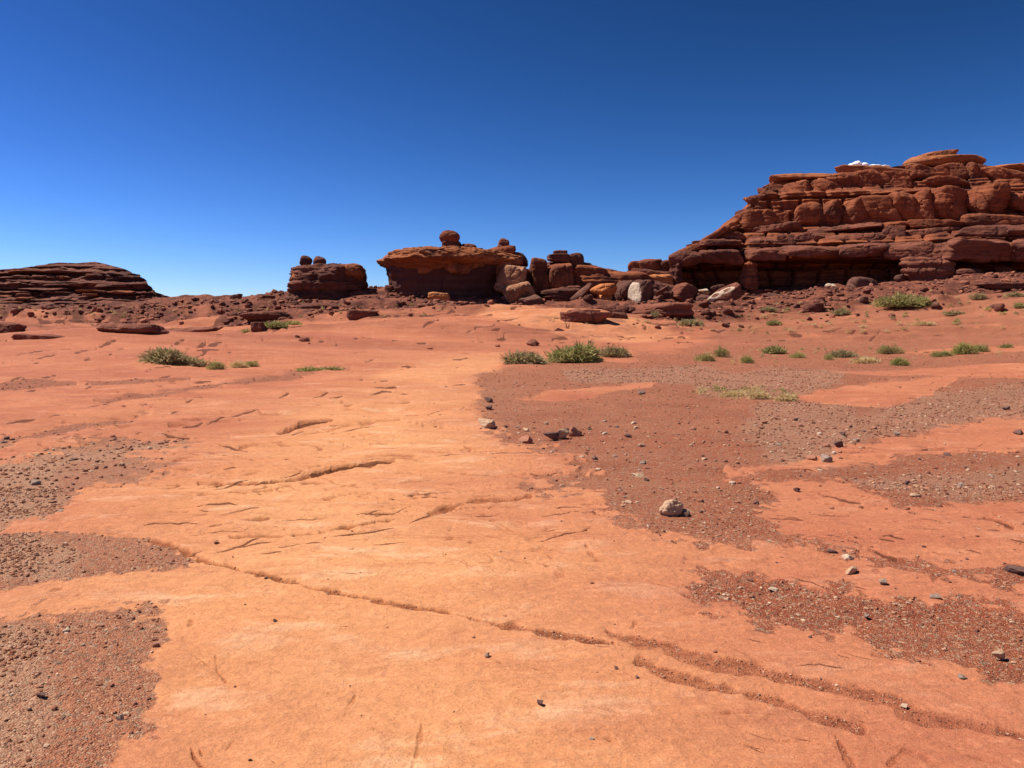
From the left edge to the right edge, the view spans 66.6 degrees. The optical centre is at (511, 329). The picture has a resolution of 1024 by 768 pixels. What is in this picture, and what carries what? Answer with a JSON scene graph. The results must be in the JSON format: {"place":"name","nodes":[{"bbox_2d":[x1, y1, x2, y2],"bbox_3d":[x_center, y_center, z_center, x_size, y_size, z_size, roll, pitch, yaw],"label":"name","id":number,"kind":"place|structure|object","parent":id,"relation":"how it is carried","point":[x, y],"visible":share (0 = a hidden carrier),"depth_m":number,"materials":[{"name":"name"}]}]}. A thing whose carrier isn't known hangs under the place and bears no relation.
{"place":"outdoors","nodes":[
{"label":"outdoors","id":0,"kind":"place"},
{"bbox_2d":[0,270,1023,767],"bbox_3d":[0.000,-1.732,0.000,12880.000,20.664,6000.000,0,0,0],"label":"ground","id":1,"kind":"structure","parent":0,"point":[400,464],"depth_m":5.86,"materials":[{"name":"sand"}]},
{"bbox_2d":[0,322,26,332],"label":"rock ledge","id":2,"kind":"object","parent":1,"relation":"on","point":[6,327],"visible":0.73,"depth_m":60.96,"materials":[{"name":"red stone"}]},
{"bbox_2d":[11,333,64,339],"bbox_3d":[-22.979,0.443,38.402,2.451,0.560,1.737,0,0,0],"label":"rock ledge","id":3,"kind":"object","parent":1,"relation":"on","point":[23,336],"visible":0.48,"depth_m":37.61,"materials":[{"name":"red stone"}]},
{"bbox_2d":[0,262,169,305],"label":"layered mesa","id":4,"kind":"structure","parent":1,"relation":"on","point":[67,284],"depth_m":126.25,"materials":[{"name":"stone"}]},
{"bbox_2d":[96,323,168,333],"bbox_3d":[-19.548,0.012,40.288,3.440,0.758,2.348,0,0,0],"label":"rock ledge","id":5,"kind":"object","parent":1,"relation":"on","point":[136,328],"visible":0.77,"depth_m":39.30,"materials":[{"name":"red stone"}]},
{"bbox_2d":[137,340,196,363],"bbox_3d":[-12.838,0.812,29.014,2.256,0.916,1.730,0,0,0],"label":"shrub","id":6,"kind":"object","parent":1,"relation":"on","point":[158,355],"visible":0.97,"depth_m":28.74,"materials":[{"name":"green plant"}]},
{"bbox_2d":[169,355,210,365],"bbox_3d":[-12.105,1.122,28.989,1.857,0.458,1.050,0,0,0],"label":"shrub","id":7,"kind":"object","parent":1,"relation":"on","point":[191,361],"visible":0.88,"depth_m":28.87,"materials":[{"name":"green plant"}]},
{"bbox_2d":[165,326,222,331],"bbox_3d":[-21.620,0.109,52.175,3.992,0.758,2.808,0,0,0],"label":"rock ledge","id":8,"kind":"object","parent":1,"relation":"on","point":[200,329],"visible":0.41,"depth_m":51.31,"materials":[{"name":"red stone"}]},
{"bbox_2d":[205,360,229,369],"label":"grass clump","id":9,"kind":"object","parent":1,"relation":"on","point":[214,366],"visible":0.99,"depth_m":27.06,"materials":[{"name":"green plant"}]},
{"bbox_2d":[230,293,242,298],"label":"rock ledge","id":10,"kind":"object","parent":1,"relation":"on","point":[238,296],"visible":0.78,"depth_m":91.59,"materials":[{"name":"stone"}]},
{"bbox_2d":[228,359,250,367],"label":"grass clump","id":11,"kind":"object","parent":1,"relation":"on","point":[238,364],"visible":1,"depth_m":28.46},
{"bbox_2d":[245,360,260,366],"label":"grass clump","id":12,"kind":"object","parent":1,"relation":"on","point":[252,364],"visible":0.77,"depth_m":28.97,"materials":[{"name":"green plant"}]},
{"bbox_2d":[251,322,266,331],"bbox_3d":[-15.602,-0.122,48.115,1.075,0.767,0.783,0,0,0],"label":"rock ledge","id":13,"kind":"object","parent":1,"relation":"on","point":[258,326],"visible":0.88,"depth_m":47.80,"materials":[{"name":"stone"}]},
{"bbox_2d":[239,311,289,320],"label":"rock ledge","id":14,"kind":"object","parent":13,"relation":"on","point":[261,315],"visible":0.78,"depth_m":65.80,"materials":[{"name":"stone"}]},
{"bbox_2d":[264,320,288,327],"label":"shrub","id":15,"kind":"object","parent":1,"relation":"on","point":[275,324],"visible":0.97,"depth_m":48.25,"materials":[{"name":"green plant"}]},
{"bbox_2d":[282,320,301,324],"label":"shrub","id":16,"kind":"object","parent":1,"relation":"on","point":[294,323],"visible":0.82,"depth_m":54.89,"materials":[{"name":"green plant"}]},
{"bbox_2d":[295,365,325,371],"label":"shrub","id":17,"kind":"object","parent":1,"relation":"on","point":[309,369],"visible":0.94,"depth_m":26.60,"materials":[{"name":"green plant"}]},
{"bbox_2d":[298,303,338,308],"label":"rock ledge","id":18,"kind":"object","parent":1,"relation":"on","point":[313,306],"visible":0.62,"depth_m":75.09,"materials":[{"name":"stone"}]},
{"bbox_2d":[285,263,367,298],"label":"sandstone butte","id":19,"kind":"object","parent":1,"relation":"on","point":[328,281],"visible":0.96,"depth_m":93.15,"materials":[{"name":"stone"}]},
{"bbox_2d":[299,255,311,264],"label":"perched boulder","id":20,"kind":"object","parent":19,"relation":"on","point":[305,260],"visible":0.87,"depth_m":96.46,"materials":[{"name":"brown stone"}]},
{"bbox_2d":[313,256,325,263],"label":"perched boulder","id":21,"kind":"object","parent":19,"relation":"on","point":[318,259],"visible":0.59,"depth_m":96.50,"materials":[{"name":"brown stone"}]},
{"bbox_2d":[320,365,344,370],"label":"shrub","id":22,"kind":"object","parent":1,"relation":"on","point":[332,368],"visible":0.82,"depth_m":27.08,"materials":[{"name":"green plant"}]},
{"bbox_2d":[346,310,377,319],"bbox_3d":[-12.043,-1.173,62.490,2.611,0.879,1.864,0,0,0],"label":"rock ledge","id":23,"kind":"object","parent":1,"relation":"on","point":[355,314],"visible":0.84,"depth_m":61.68,"materials":[{"name":"stone"}]},
{"bbox_2d":[384,285,392,292],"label":"rock ledge","id":24,"kind":"object","parent":1,"relation":"on","point":[388,288],"visible":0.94,"depth_m":94.60,"materials":[{"name":"stone"}]},
{"bbox_2d":[428,292,449,300],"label":"rock","id":25,"kind":"object","parent":1,"relation":"on","point":[438,295],"visible":0.7,"depth_m":89.11,"materials":[{"name":"orange stone"}]},
{"bbox_2d":[376,244,527,297],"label":"overhanging rock","id":26,"kind":"object","parent":1,"relation":"on","point":[456,271],"visible":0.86,"depth_m":92.35,"materials":[{"name":"brown stone"}]},
{"bbox_2d":[439,230,461,246],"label":"balanced boulder","id":27,"kind":"object","parent":26,"relation":"on","point":[449,238],"visible":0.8,"depth_m":97.10,"materials":[{"name":"red stone"}]},
{"bbox_2d":[498,238,508,244],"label":"hoodoo knob","id":28,"kind":"object","parent":26,"relation":"on","point":[502,241],"visible":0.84,"depth_m":97.44,"materials":[{"name":"stone"}]},
{"bbox_2d":[478,418,494,427],"bbox_3d":[-0.413,1.545,12.865,0.285,0.169,0.238,0,0,-6],"label":"stone","id":29,"kind":"object","parent":1,"relation":"on","point":[486,423],"visible":1,"depth_m":12.81,"materials":[{"name":"stone"}]},
{"bbox_2d":[494,265,526,292],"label":"boulder","id":30,"kind":"object","parent":1,"relation":"on","point":[508,275],"visible":0.76,"depth_m":90.82,"materials":[{"name":"beige stone"}]},
{"bbox_2d":[0,486,1023,767],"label":"gravel","id":31,"kind":"structure","parent":1,"relation":"on","point":[6,560],"depth_m":4.89,"materials":[{"name":"gravel"}]},
{"bbox_2d":[0,271,1023,348],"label":"rubble","id":32,"kind":"object","parent":1,"relation":"on","point":[296,304],"visible":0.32,"depth_m":80.25,"materials":[{"name":"stone"}]},
{"bbox_2d":[2,310,1023,391],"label":"gravel","id":33,"kind":"structure","parent":1,"relation":"on","point":[754,372],"depth_m":25.70,"materials":[{"name":"gravel"}]},
{"bbox_2d":[502,281,535,302],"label":"boulder","id":34,"kind":"object","parent":1,"relation":"on","point":[513,293],"visible":0.81,"depth_m":89.17,"materials":[{"name":"beige stone"}]},
{"bbox_2d":[499,348,550,364],"bbox_3d":[0.504,0.984,30.071,2.127,0.743,1.417,0,0,0],"label":"shrub","id":35,"kind":"object","parent":1,"relation":"on","point":[521,357],"visible":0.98,"depth_m":29.84,"materials":[{"name":"green plant"}]},
{"bbox_2d":[518,435,532,443],"bbox_3d":[0.207,1.614,11.473,0.150,0.140,0.291,0,0,-31],"label":"stone","id":36,"kind":"object","parent":1,"relation":"on","point":[527,439],"visible":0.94,"depth_m":11.40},
{"bbox_2d":[518,294,543,305],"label":"boulder","id":37,"kind":"object","parent":1,"relation":"on","point":[534,299],"visible":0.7,"depth_m":87.21,"materials":[{"name":"brown stone"}]},
{"bbox_2d":[543,432,558,440],"bbox_3d":[0.574,1.582,11.502,0.242,0.154,0.125,0,0,-3],"label":"stone","id":38,"kind":"object","parent":1,"relation":"on","point":[554,436],"visible":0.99,"depth_m":11.48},
{"bbox_2d":[558,429,568,438],"bbox_3d":[0.743,1.564,11.686,0.247,0.175,0.139,0,0,-2],"label":"stone","id":39,"kind":"object","parent":1,"relation":"on","point":[563,433],"visible":0.86,"depth_m":11.64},
{"bbox_2d":[543,340,605,362],"bbox_3d":[2.539,0.815,31.803,2.610,1.064,1.912,0,0,0],"label":"shrub","id":40,"kind":"object","parent":1,"relation":"on","point":[578,352],"visible":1,"depth_m":31.48,"materials":[{"name":"green plant"}]},
{"bbox_2d":[568,426,581,436],"bbox_3d":[0.965,1.557,11.943,0.222,0.182,0.271,0,0,22],"label":"stone","id":41,"kind":"object","parent":1,"relation":"on","point":[574,431],"visible":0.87,"depth_m":11.86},
{"bbox_2d":[570,283,592,300],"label":"tilted slab","id":42,"kind":"structure","parent":1,"relation":"on","point":[583,291],"depth_m":89.31,"materials":[{"name":"brown stone"}]},
{"bbox_2d":[571,309,599,311],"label":"rock ledge","id":43,"kind":"object","parent":1,"relation":"on","point":[590,310],"visible":0.21,"depth_m":55.19,"materials":[{"name":"red stone"}]},
{"bbox_2d":[560,311,611,323],"bbox_3d":[5.154,-0.831,55.040,3.614,1.012,2.558,0,0,0],"label":"rock ledge","id":44,"kind":"object","parent":1,"relation":"on","point":[587,317],"visible":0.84,"depth_m":53.88,"materials":[{"name":"stone"}]},
{"bbox_2d":[590,283,616,295],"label":"boulder","id":45,"kind":"object","parent":1,"relation":"on","point":[607,289],"visible":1,"depth_m":87.67,"materials":[{"name":"orange stone"}]},
{"bbox_2d":[597,295,611,299],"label":"boulder","id":46,"kind":"object","parent":1,"relation":"on","point":[602,297],"visible":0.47,"depth_m":89.41,"materials":[{"name":"orange stone"}]},
{"bbox_2d":[194,561,1023,766],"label":"sediment grit","id":47,"kind":"object","parent":1,"relation":"on","point":[559,635],"visible":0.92,"depth_m":3.60,"materials":[{"name":"gravel"}]},
{"bbox_2d":[593,305,629,312],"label":"rock ledge","id":48,"kind":"object","parent":1,"relation":"on","point":[615,308],"visible":0.43,"depth_m":65.66,"materials":[{"name":"red stone"}]},
{"bbox_2d":[525,250,698,301],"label":"blocky outcrop","id":49,"kind":"object","parent":1,"relation":"on","point":[561,275],"visible":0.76,"depth_m":94.92,"materials":[{"name":"stone"}]},
{"bbox_2d":[599,343,632,356],"bbox_3d":[4.569,0.889,35.109,1.826,0.675,1.001,0,0,0],"label":"shrub","id":50,"kind":"object","parent":1,"relation":"on","point":[614,351],"visible":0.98,"depth_m":34.99,"materials":[{"name":"green plant"}]},
{"bbox_2d":[608,312,627,318],"bbox_3d":[7.499,-0.953,56.953,1.885,0.758,1.360,0,0,0],"label":"rock ledge","id":51,"kind":"object","parent":1,"relation":"on","point":[620,315],"visible":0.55,"depth_m":56.34,"materials":[{"name":"brown stone"}]},
{"bbox_2d":[615,280,632,300],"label":"boulder","id":52,"kind":"object","parent":1,"relation":"on","point":[621,293],"visible":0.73,"depth_m":90.54,"materials":[{"name":"brown stone"}]},
{"bbox_2d":[628,279,651,302],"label":"boulder","id":53,"kind":"object","parent":1,"relation":"on","point":[639,290],"visible":0.98,"depth_m":84.95,"materials":[{"name":"grey stone"}]},
{"bbox_2d":[626,259,673,284],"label":"layered outcrop","id":54,"kind":"object","parent":1,"relation":"on","point":[656,269],"visible":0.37,"depth_m":103.80,"materials":[{"name":"orange stone"}]},
{"bbox_2d":[654,285,668,296],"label":"boulder","id":55,"kind":"object","parent":1,"relation":"on","point":[661,291],"visible":1,"depth_m":91.51,"materials":[{"name":"brown stone"}]},
{"bbox_2d":[630,302,693,316],"bbox_3d":[12.600,-1.694,66.401,5.238,1.305,3.761,0,0,0],"label":"rock ledge","id":56,"kind":"object","parent":1,"relation":"on","point":[674,309],"visible":0.81,"depth_m":64.85,"materials":[{"name":"red stone"}]},
{"bbox_2d":[659,499,682,515],"bbox_3d":[1.379,1.547,6.763,0.202,0.168,0.164,0,0,-30],"label":"lumpy rock","id":57,"kind":"object","parent":1,"relation":"on","point":[671,507],"visible":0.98,"depth_m":6.71,"materials":[{"name":"beige stone"}]},
{"bbox_2d":[670,283,698,301],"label":"boulder","id":58,"kind":"object","parent":1,"relation":"on","point":[681,292],"visible":0.88,"depth_m":90.99,"materials":[{"name":"red stone"}]},
{"bbox_2d":[676,318,703,324],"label":"shrub","id":59,"kind":"object","parent":1,"relation":"on","point":[690,322],"visible":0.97,"depth_m":55.94,"materials":[{"name":"green plant"}]},
{"bbox_2d":[696,294,709,300],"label":"boulder","id":60,"kind":"object","parent":1,"relation":"on","point":[700,297],"visible":0.52,"depth_m":90.44,"materials":[{"name":"brown stone"}]},
{"bbox_2d":[698,301,708,307],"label":"talus rock","id":61,"kind":"object","parent":1,"relation":"on","point":[704,304],"visible":0.98,"depth_m":80.96,"materials":[{"name":"stone"}]},
{"bbox_2d":[693,353,715,360],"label":"grass clump","id":62,"kind":"object","parent":1,"relation":"on","point":[707,357],"visible":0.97,"depth_m":33.65,"materials":[{"name":"green plant"}]},
{"bbox_2d":[698,289,710,294],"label":"boulder","id":63,"kind":"object","parent":1,"relation":"on","point":[705,291],"visible":0.77,"depth_m":92.35,"materials":[{"name":"beige stone"}]},
{"bbox_2d":[700,308,709,314],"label":"talus rock","id":64,"kind":"object","parent":1,"relation":"on","point":[705,311],"visible":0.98,"depth_m":66.37,"materials":[{"name":"stone"}]},
{"bbox_2d":[710,284,724,291],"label":"boulder","id":65,"kind":"object","parent":1,"relation":"on","point":[715,288],"visible":0.56,"depth_m":94.40,"materials":[{"name":"brown stone"}]},
{"bbox_2d":[711,344,732,356],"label":"shrub","id":66,"kind":"object","parent":1,"relation":"on","point":[720,351],"visible":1,"depth_m":35.12,"materials":[{"name":"green plant"}]},
{"bbox_2d":[708,283,741,301],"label":"ringed slab","id":67,"kind":"structure","parent":1,"relation":"on","point":[733,291],"depth_m":86.50,"materials":[{"name":"red stone"}]},
{"bbox_2d":[718,388,745,396],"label":"grass clump","id":68,"kind":"object","parent":1,"relation":"on","point":[730,393],"visible":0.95,"depth_m":18.56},
{"bbox_2d":[739,354,754,362],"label":"shrub","id":69,"kind":"object","parent":1,"relation":"on","point":[745,359],"visible":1,"depth_m":33.03,"materials":[{"name":"green plant"}]},
{"bbox_2d":[747,387,773,398],"bbox_3d":[5.757,1.472,18.015,0.686,0.316,0.522,0,0,23],"label":"grass clump","id":70,"kind":"object","parent":1,"relation":"on","point":[756,394],"visible":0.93,"depth_m":17.96,"materials":[{"name":"plant"}]},
{"bbox_2d":[759,306,778,310],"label":"shrub","id":71,"kind":"object","parent":1,"relation":"on","point":[767,308],"visible":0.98,"depth_m":67.56,"materials":[{"name":"green plant"}]},
{"bbox_2d":[760,345,788,353],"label":"shrub","id":72,"kind":"object","parent":1,"relation":"on","point":[778,349],"visible":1,"depth_m":37.34,"materials":[{"name":"green plant"}]},
{"bbox_2d":[765,319,784,324],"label":"shrub","id":73,"kind":"object","parent":1,"relation":"on","point":[773,322],"visible":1,"depth_m":55.53,"materials":[{"name":"green plant"}]},
{"bbox_2d":[771,392,796,401],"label":"grass clump","id":74,"kind":"object","parent":1,"relation":"on","point":[786,397],"visible":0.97,"depth_m":17.57,"materials":[{"name":"plant"}]},
{"bbox_2d":[786,352,806,357],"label":"shrub","id":75,"kind":"object","parent":1,"relation":"on","point":[798,355],"visible":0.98,"depth_m":35.88,"materials":[{"name":"green plant"}]},
{"bbox_2d":[806,454,817,460],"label":"stone","id":76,"kind":"object","parent":1,"relation":"on","point":[813,457],"visible":1,"depth_m":9.70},
{"bbox_2d":[803,303,823,312],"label":"rock ledge","id":77,"kind":"object","parent":1,"relation":"on","point":[815,307],"visible":0.9,"depth_m":74.19,"materials":[{"name":"stone"}]},
{"bbox_2d":[821,454,832,462],"bbox_3d":[3.864,1.584,9.600,0.150,0.100,0.125,0,0,40],"label":"stone","id":78,"kind":"object","parent":1,"relation":"on","point":[826,458],"visible":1,"depth_m":9.56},
{"bbox_2d":[824,283,845,288],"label":"boulder","id":79,"kind":"object","parent":1,"relation":"on","point":[829,285],"visible":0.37,"depth_m":92.38,"materials":[{"name":"white stone"}]},
{"bbox_2d":[833,441,843,447],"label":"stone","id":80,"kind":"object","parent":1,"relation":"on","point":[839,444],"visible":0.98,"depth_m":10.81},
{"bbox_2d":[829,307,851,314],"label":"shrub","id":81,"kind":"object","parent":1,"relation":"on","point":[841,311],"visible":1,"depth_m":67.02,"materials":[{"name":"green plant"}]},
{"bbox_2d":[825,348,858,357],"bbox_3d":[15.186,1.056,35.905,1.625,0.527,1.061,0,0,0],"label":"shrub","id":82,"kind":"object","parent":1,"relation":"on","point":[841,353],"visible":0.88,"depth_m":35.75,"materials":[{"name":"green plant"}]},
{"bbox_2d":[668,149,1023,295],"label":"sandstone mesa","id":83,"kind":"structure","parent":1,"relation":"on","point":[938,215],"depth_m":103.34,"materials":[{"name":"stone"}]},
{"bbox_2d":[841,554,853,559],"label":"stone","id":84,"kind":"object","parent":1,"relation":"on","point":[847,556],"visible":1,"depth_m":5.50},
{"bbox_2d":[845,566,856,574],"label":"stone","id":85,"kind":"object","parent":1,"relation":"on","point":[851,570],"visible":1,"depth_m":5.18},
{"bbox_2d":[846,277,877,288],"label":"boulder","id":86,"kind":"object","parent":1,"relation":"on","point":[854,282],"visible":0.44,"depth_m":90.73,"materials":[{"name":"brown stone"}]},
{"bbox_2d":[858,296,868,302],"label":"talus rock","id":87,"kind":"object","parent":1,"relation":"on","point":[861,299],"visible":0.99,"depth_m":76.25,"materials":[{"name":"brown stone"}]},
{"bbox_2d":[849,355,880,363],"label":"grass clump","id":88,"kind":"object","parent":1,"relation":"on","point":[864,360],"visible":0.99,"depth_m":32.89,"materials":[{"name":"plant"}]},
{"bbox_2d":[875,343,903,353],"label":"grass clump","id":89,"kind":"object","parent":1,"relation":"on","point":[886,350],"visible":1,"depth_m":36.63,"materials":[{"name":"green plant"}]},
{"bbox_2d":[868,289,931,306],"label":"shrub","id":90,"kind":"object","parent":1,"relation":"on","point":[899,300],"visible":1,"depth_m":72.28,"materials":[{"name":"green plant"}]},
{"bbox_2d":[889,356,911,365],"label":"shrub","id":91,"kind":"object","parent":1,"relation":"on","point":[898,361],"visible":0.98,"depth_m":30.54,"materials":[{"name":"green plant"}]},
{"bbox_2d":[893,274,907,282],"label":"boulder","id":92,"kind":"object","parent":1,"relation":"on","point":[900,278],"visible":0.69,"depth_m":96.35,"materials":[{"name":"brown stone"}]},
{"bbox_2d":[911,321,936,324],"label":"shrub","id":93,"kind":"object","parent":1,"relation":"on","point":[924,323],"visible":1,"depth_m":51.02,"materials":[{"name":"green plant"}]},
{"bbox_2d":[928,350,953,356],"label":"shrub","id":94,"kind":"object","parent":1,"relation":"on","point":[941,353],"visible":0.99,"depth_m":34.36,"materials":[{"name":"green plant"}]},
{"bbox_2d":[942,310,965,314],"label":"shrub","id":95,"kind":"object","parent":1,"relation":"on","point":[953,313],"visible":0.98,"depth_m":59.96,"materials":[{"name":"green plant"}]},
{"bbox_2d":[950,338,978,354],"bbox_3d":[20.420,0.757,35.138,1.548,0.772,0.846,0,0,0],"label":"shrub","id":96,"kind":"object","parent":1,"relation":"on","point":[961,348],"visible":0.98,"depth_m":35.06,"materials":[{"name":"green plant"}]},
{"bbox_2d":[968,291,988,298],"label":"shrub","id":97,"kind":"object","parent":1,"relation":"on","point":[979,296],"visible":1,"depth_m":72.17,"materials":[{"name":"green plant"}]},
{"bbox_2d":[974,344,990,351],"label":"shrub","id":98,"kind":"object","parent":1,"relation":"on","point":[982,348],"visible":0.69,"depth_m":35.77,"materials":[{"name":"green plant"}]},
{"bbox_2d":[991,650,1004,659],"bbox_3d":[2.379,1.595,3.805,0.074,0.054,0.038,0,0,-25],"label":"stone","id":99,"kind":"object","parent":1,"relation":"on","point":[1000,654],"visible":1,"depth_m":3.80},
{"bbox_2d":[974,282,1023,289],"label":"rock ledge","id":100,"kind":"object","parent":1,"relation":"on","point":[1005,285],"visible":0.84,"depth_m":76.10,"materials":[{"name":"stone"}]},
{"bbox_2d":[993,303,1004,311],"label":"talus rock","id":101,"kind":"object","parent":1,"relation":"on","point":[998,307],"visible":0.98,"depth_m":59.35,"materials":[{"name":"stone"}]},
{"bbox_2d":[993,266,1013,272],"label":"boulder","id":102,"kind":"object","parent":1,"relation":"on","point":[1000,269],"visible":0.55,"depth_m":96.74,"materials":[{"name":"red stone"}]},
{"bbox_2d":[1002,565,1023,574],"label":"stone","id":103,"kind":"object","parent":1,"relation":"on","point":[1014,569],"visible":1,"depth_m":5.14,"materials":[{"name":"stone"}]},
{"bbox_2d":[1006,290,1023,296],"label":"shrub","id":104,"kind":"object","parent":1,"relation":"on","point":[1015,293],"visible":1,"depth_m":71.29,"materials":[{"name":"green plant"}]},
{"bbox_2d":[1011,301,1023,307],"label":"shrub","id":105,"kind":"object","parent":1,"relation":"on","point":[1019,305],"visible":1,"depth_m":59.32,"materials":[{"name":"green plant"}]},
{"bbox_2d":[0,386,1023,509],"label":"gravel","id":106,"kind":"structure","parent":0,"point":[626,459],"depth_m":11.52,"materials":[{"name":"gravel"}]},
{"bbox_2d":[0,0,1023,296],"label":"sky","id":107,"kind":"structure","parent":0,"point":[187,147],"materials":[{"name":"blue"}]},
{"bbox_2d":[849,161,890,166],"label":"cloud","id":108,"kind":"structure","parent":0,"point":[859,163],"depth_m":3104.44,"materials":[{"name":"white"}]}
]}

